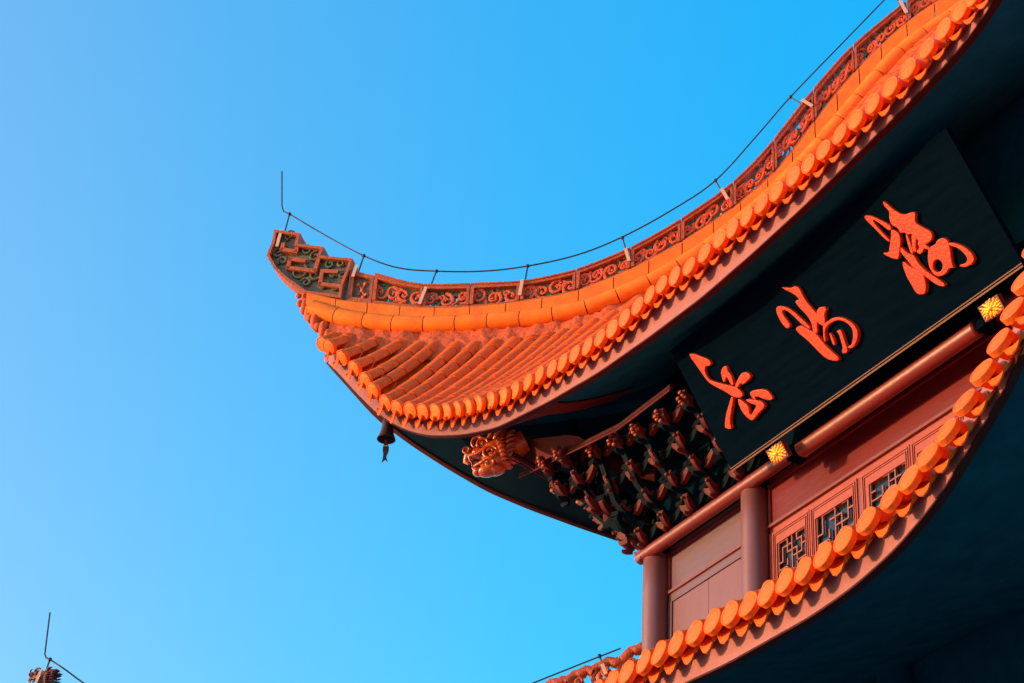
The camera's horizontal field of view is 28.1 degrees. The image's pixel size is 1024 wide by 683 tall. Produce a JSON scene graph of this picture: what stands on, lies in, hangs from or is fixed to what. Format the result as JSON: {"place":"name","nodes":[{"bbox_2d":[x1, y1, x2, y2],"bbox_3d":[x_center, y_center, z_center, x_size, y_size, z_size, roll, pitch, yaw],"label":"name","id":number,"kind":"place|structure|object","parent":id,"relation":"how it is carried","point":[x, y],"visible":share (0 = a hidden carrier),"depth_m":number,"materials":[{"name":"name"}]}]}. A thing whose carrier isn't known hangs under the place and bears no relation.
{"place":"outdoors","nodes":[
{"label":"outdoors","id":0,"kind":"place"},
{"bbox_2d":[0,0,935,682],"label":"sky","id":1,"kind":"structure","parent":0,"point":[190,492],"materials":[{"name":"blue"}]},
{"bbox_2d":[28,0,1023,682],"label":"pavilion tower","id":2,"kind":"structure","parent":0,"point":[870,530],"depth_m":24.09,"materials":[{"name":"tile"}]},
{"bbox_2d":[44,612,83,682],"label":"lightning conductor","id":3,"kind":"object","parent":2,"relation":"attached to","point":[50,660],"visible":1,"depth_m":28.28,"materials":[{"name":"metal"}]},
{"bbox_2d":[377,419,395,461],"bbox_3d":[-1.763,1.186,29.034,0.268,1.235,0.268,20,-37,-23],"label":"wind bell","id":4,"kind":"object","parent":2,"relation":"hanging from","point":[386,437],"visible":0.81,"depth_m":28.91,"materials":[{"name":"brown metal"}]},
{"bbox_2d":[532,648,620,682],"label":"lightning conductor","id":5,"kind":"object","parent":2,"relation":"attached to","point":[599,656],"visible":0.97,"depth_m":26.16,"materials":[{"name":"metal"}]},
{"bbox_2d":[275,0,907,303],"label":"lightning conductor","id":6,"kind":"object","parent":2,"relation":"attached to","point":[803,100],"visible":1,"depth_m":30.26,"materials":[{"name":"metal"}]},
{"bbox_2d":[772,509,810,578],"bbox_3d":[3.286,2.878,23.901,0.078,1.752,0.725,20,-37,-23],"label":"window","id":7,"kind":"structure","parent":2,"relation":"in","point":[791,542],"depth_m":24.24,"materials":[{"name":"paint"}]},
{"bbox_2d":[810,478,859,555],"bbox_3d":[3.699,2.504,23.300,0.078,1.752,0.877,20,-37,-23],"label":"window","id":8,"kind":"structure","parent":2,"relation":"in","point":[840,509],"depth_m":23.66,"materials":[{"name":"paint"}]},
{"bbox_2d":[670,127,1023,471],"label":"name board","id":9,"kind":"object","parent":2,"relation":"attached to","point":[915,247],"visible":1,"depth_m":22.68,"materials":[{"name":"black paint"}]},
{"bbox_2d":[861,444,910,513],"bbox_3d":[4.175,2.072,22.608,0.078,1.752,0.857,20,-37,-23],"label":"window","id":10,"kind":"structure","parent":2,"relation":"in","point":[876,481],"depth_m":23.03,"materials":[{"name":"paint"}]},
{"bbox_2d":[910,414,963,465],"bbox_3d":[4.618,1.670,21.963,0.078,1.752,0.867,20,-37,-23],"label":"window","id":11,"kind":"structure","parent":2,"relation":"in","point":[918,445],"depth_m":22.53,"materials":[{"name":"paint"}]}
]}

